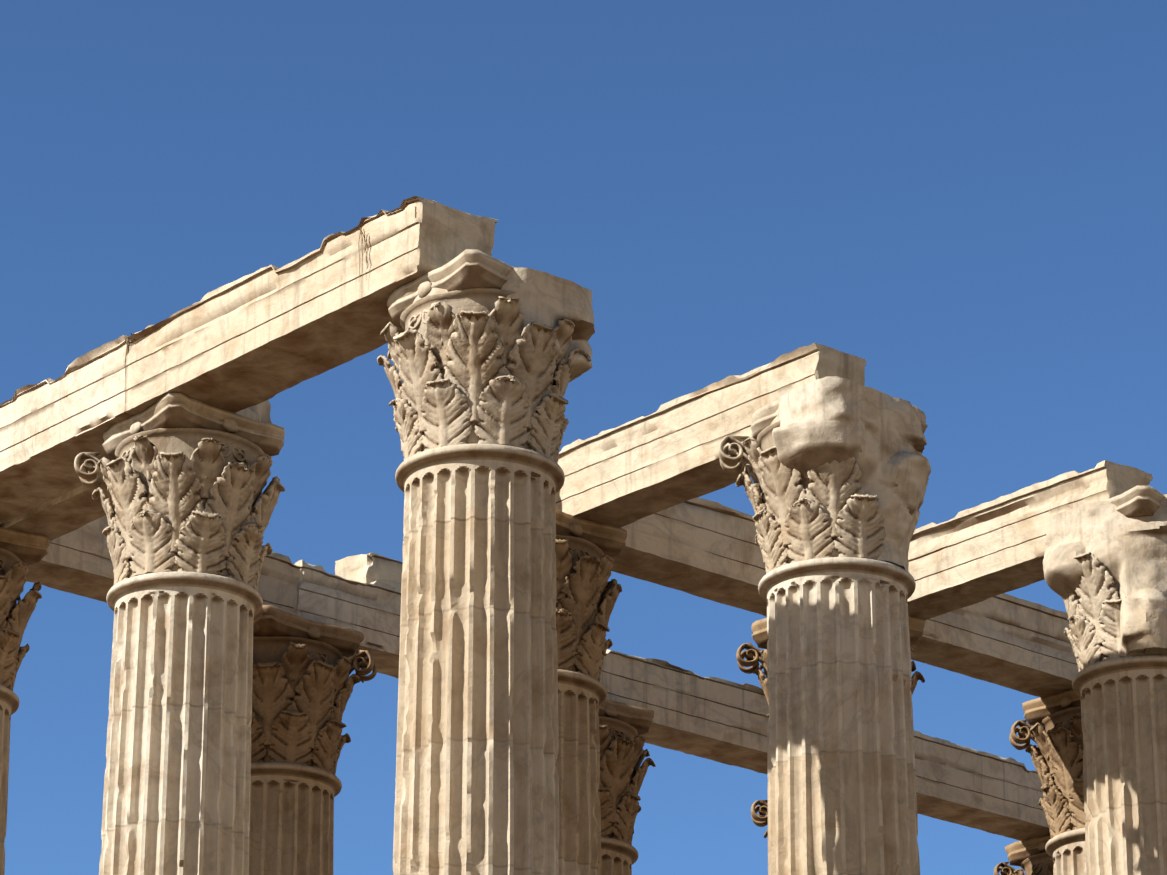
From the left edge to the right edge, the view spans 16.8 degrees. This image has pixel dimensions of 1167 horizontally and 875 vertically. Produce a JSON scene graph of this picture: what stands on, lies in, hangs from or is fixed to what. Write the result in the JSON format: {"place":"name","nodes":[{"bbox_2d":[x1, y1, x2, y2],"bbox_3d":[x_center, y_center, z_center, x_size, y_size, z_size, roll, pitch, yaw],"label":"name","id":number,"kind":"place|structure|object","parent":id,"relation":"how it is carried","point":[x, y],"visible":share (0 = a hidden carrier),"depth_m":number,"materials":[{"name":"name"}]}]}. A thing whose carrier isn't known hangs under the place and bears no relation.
{"place":"outdoors","nodes":[
{"label":"outdoors","id":0,"kind":"place"},
{"bbox_2d":[0,685,19,874],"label":"column","id":1,"kind":"structure","parent":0,"point":[9,702],"depth_m":50.57,"materials":[{"name":"stone"}]},
{"bbox_2d":[0,527,49,690],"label":"capital","id":2,"kind":"object","parent":1,"relation":"on","point":[20,551],"visible":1,"depth_m":51.15,"materials":[{"name":"stone"}]},
{"bbox_2d":[0,335,133,523],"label":"beam","id":3,"kind":"structure","parent":2,"relation":"on","point":[51,430],"depth_m":48.84,"materials":[{"name":"stone"}]},
{"bbox_2d":[26,515,301,613],"bbox_3d":[-6.550,1.564,53.660,6.111,1.008,0.987,18,-28,-38],"label":"beam row","id":4,"kind":"object","parent":2,"relation":"on","point":[78,562],"visible":0.17,"depth_m":53.19,"materials":[{"name":"stone"}]},
{"bbox_2d":[99,571,262,874],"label":"column","id":5,"kind":"structure","parent":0,"point":[177,789],"depth_m":46.12,"materials":[{"name":"stone"}]},
{"bbox_2d":[74,393,284,589],"bbox_3d":[-4.768,0.906,47.709,2.318,2.126,2.340,18,-28,-38],"label":"capital","id":6,"kind":"object","parent":5,"relation":"on","point":[183,477],"visible":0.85,"depth_m":47.05,"materials":[{"name":"stone"}]},
{"bbox_2d":[0,400,271,540],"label":"beam","id":7,"kind":"structure","parent":6,"relation":"on","point":[69,511],"depth_m":50.79,"materials":[{"name":"beige stone"}]},
{"bbox_2d":[249,762,341,874],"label":"column","id":8,"kind":"structure","parent":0,"point":[291,831],"depth_m":53.70,"materials":[{"name":"stone"}]},
{"bbox_2d":[251,605,376,774],"bbox_3d":[-4.240,3.747,54.963,2.298,2.142,2.357,18,-28,-38],"label":"capital","id":9,"kind":"object","parent":8,"relation":"on","point":[303,682],"visible":0.73,"depth_m":54.24,"materials":[{"name":"stone"}]},
{"bbox_2d":[393,444,564,874],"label":"column","id":10,"kind":"structure","parent":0,"point":[477,783],"depth_m":42.04,"materials":[{"name":"stone"}]},
{"bbox_2d":[377,249,590,462],"bbox_3d":[-1.141,-0.595,43.894,2.377,2.145,2.319,18,-28,-38],"label":"capital","id":11,"kind":"object","parent":10,"relation":"on","point":[469,371],"visible":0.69,"depth_m":43.14,"materials":[{"name":"stone"}]},
{"bbox_2d":[125,196,497,414],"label":"beam","id":12,"kind":"structure","parent":11,"relation":"on","point":[260,335],"depth_m":45.59,"materials":[{"name":"stone"}]},
{"bbox_2d":[358,228,367,276],"bbox_3d":[-2.467,-1.964,44.371,0.066,0.785,0.186,-9,-23,22],"label":"crack","id":13,"kind":"object","parent":12,"relation":"attached to","point":[361,232],"visible":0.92,"depth_m":44.40,"materials":[{"name":"brown stone"}]},
{"bbox_2d":[413,267,594,381],"bbox_3d":[-0.944,-0.590,43.929,1.979,2.060,1.836,18,-28,-38],"label":"broken capital section","id":14,"kind":"object","parent":11,"relation":"attached to","point":[548,299],"visible":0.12,"depth_m":43.65,"materials":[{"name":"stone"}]},
{"bbox_2d":[555,669,606,874],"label":"column","id":15,"kind":"structure","parent":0,"point":[581,698],"depth_m":49.80,"materials":[{"name":"stone"}]},
{"bbox_2d":[555,509,626,680],"bbox_3d":[-0.600,2.234,51.113,2.362,2.132,2.364,18,-28,-38],"label":"capital","id":16,"kind":"object","parent":15,"relation":"on","point":[588,592],"visible":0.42,"depth_m":50.52,"materials":[{"name":"stone"}]},
{"bbox_2d":[611,497,766,616],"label":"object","id":17,"kind":"object","parent":16,"relation":"on","point":[704,548],"visible":0.35,"depth_m":53.04,"materials":[{"name":"stone"}]},
{"bbox_2d":[555,343,865,527],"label":"cross beam","id":18,"kind":"structure","parent":16,"relation":"on","point":[664,456],"depth_m":49.76,"materials":[{"name":"stone"}]},
{"bbox_2d":[0,0,1166,874],"label":"sky","id":19,"kind":"structure","parent":0,"point":[965,201],"materials":[{"name":"blue"}]},
{"bbox_2d":[600,837,638,874],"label":"column","id":20,"kind":"structure","parent":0,"point":[618,857],"depth_m":57.35,"materials":[{"name":"stone"}]},
{"bbox_2d":[598,698,655,844],"bbox_3d":[-0.133,5.069,58.335,2.360,2.138,2.379,18,-28,-38],"label":"capital","id":21,"kind":"object","parent":20,"relation":"on","point":[623,727],"visible":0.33,"depth_m":57.75,"materials":[{"name":"stone"}]},
{"bbox_2d":[294,560,400,678],"bbox_3d":[-2.189,2.963,57.225,5.500,1.008,0.985,18,-28,-38],"label":"beam row","id":22,"kind":"object","parent":21,"relation":"on","point":[371,611],"visible":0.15,"depth_m":55.89,"materials":[{"name":"stone"}]},
{"bbox_2d":[335,552,402,588],"bbox_3d":[-2.709,2.141,57.200,1.709,0.560,0.708,18,-28,-38],"label":"course","id":23,"kind":"object","parent":22,"relation":"on","point":[370,567],"visible":0.33,"depth_m":56.71,"materials":[{"name":"stone"}]},
{"bbox_2d":[600,649,768,773],"bbox_3d":[1.944,4.288,60.602,5.501,1.007,0.986,18,-28,-38],"label":"beam row","id":24,"kind":"object","parent":21,"relation":"on","point":[720,720],"visible":0.58,"depth_m":59.92,"materials":[{"name":"stone"}]},
{"bbox_2d":[758,557,919,874],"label":"column","id":25,"kind":"structure","parent":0,"point":[842,797],"depth_m":45.62,"materials":[{"name":"stone"}]},
{"bbox_2d":[718,376,927,573],"bbox_3d":[2.854,0.727,47.273,2.063,2.135,2.192,18,-28,-38],"label":"capital","id":26,"kind":"object","parent":25,"relation":"on","point":[834,511],"visible":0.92,"depth_m":46.41,"materials":[{"name":"stone"}]},
{"bbox_2d":[770,378,930,571],"bbox_3d":[3.145,0.725,47.281,1.935,2.060,2.553,1,-21,-3],"label":"broken capital section","id":27,"kind":"object","parent":25,"relation":"on","point":[879,436],"visible":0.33,"depth_m":46.55,"materials":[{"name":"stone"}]},
{"bbox_2d":[1045,828,1086,874],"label":"column","id":28,"kind":"structure","parent":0,"point":[1066,851],"depth_m":56.92,"materials":[{"name":"stone"}]},
{"bbox_2d":[1009,689,1085,837],"bbox_3d":[7.631,4.881,57.853,2.379,2.137,2.356,18,-28,-38],"label":"capital","id":29,"kind":"object","parent":28,"relation":"on","point":[1054,732],"visible":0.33,"depth_m":57.44,"materials":[{"name":"stone"}]},
{"bbox_2d":[1072,655,1166,874],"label":"column","id":30,"kind":"structure","parent":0,"point":[1124,713],"depth_m":49.23,"materials":[{"name":"stone"}]},
{"bbox_2d":[1049,485,1166,670],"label":"capital","id":31,"kind":"object","parent":30,"relation":"on","point":[1093,634],"visible":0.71,"depth_m":49.95,"materials":[{"name":"stone"}]},
{"bbox_2d":[1043,494,1166,654],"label":"broken capital section","id":32,"kind":"object","parent":31,"relation":"attached to","point":[1130,554],"visible":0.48,"depth_m":49.93,"materials":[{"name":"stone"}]},
{"bbox_3d":[3.503,11.516,51.375,1.911,15.000,1.910,-7,-23,17],"label":"column","id":33,"kind":"object","parent":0,"visible":0},
{"bbox_2d":[736,616,924,717],"bbox_3d":[3.492,3.564,54.503,2.324,2.138,2.267,18,-28,-38],"label":"capital","id":34,"kind":"object","parent":33,"relation":"on","point":[754,656],"depth_m":54.63,"materials":[{"name":"stone"}]},
{"bbox_2d":[910,593,1078,696],"bbox_3d":[5.573,2.777,56.755,5.500,1.010,0.986,18,-28,-38],"label":"beam row","id":35,"kind":"object","parent":34,"relation":"on","point":[1013,642],"visible":0.44,"depth_m":56.70,"materials":[{"name":"stone"}]},
{"bbox_2d":[907,460,1152,619],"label":"cross beam","id":36,"kind":"structure","parent":34,"relation":"on","point":[976,554],"depth_m":53.09,"materials":[{"name":"stone"}]},
{"bbox_3d":[4.007,14.350,58.600,1.910,15.000,1.911,-1,-21,3],"label":"column","id":37,"kind":"object","parent":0,"visible":0},
{"bbox_2d":[751,800,767,837],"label":"capital","id":38,"kind":"object","parent":37,"relation":"on","point":[762,810],"visible":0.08,"depth_m":61.84,"materials":[{"name":"stone"}]},
{"bbox_2d":[914,730,1049,840],"bbox_3d":[6.265,5.673,64.134,6.002,1.009,0.986,18,-28,-38],"label":"beam row","id":39,"kind":"object","parent":38,"relation":"on","point":[976,789],"visible":0.38,"depth_m":63.74,"materials":[{"name":"stone"}]},
{"bbox_3d":[8.141,15.676,61.980,1.910,15.000,1.909,10,-24,-24],"label":"column","id":40,"kind":"object","parent":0,"visible":0},
{"bbox_2d":[994,834,1053,874],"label":"capital","id":41,"kind":"object","parent":40,"relation":"on","point":[1030,856],"visible":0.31,"depth_m":65.11,"materials":[{"name":"stone"}]}
]}

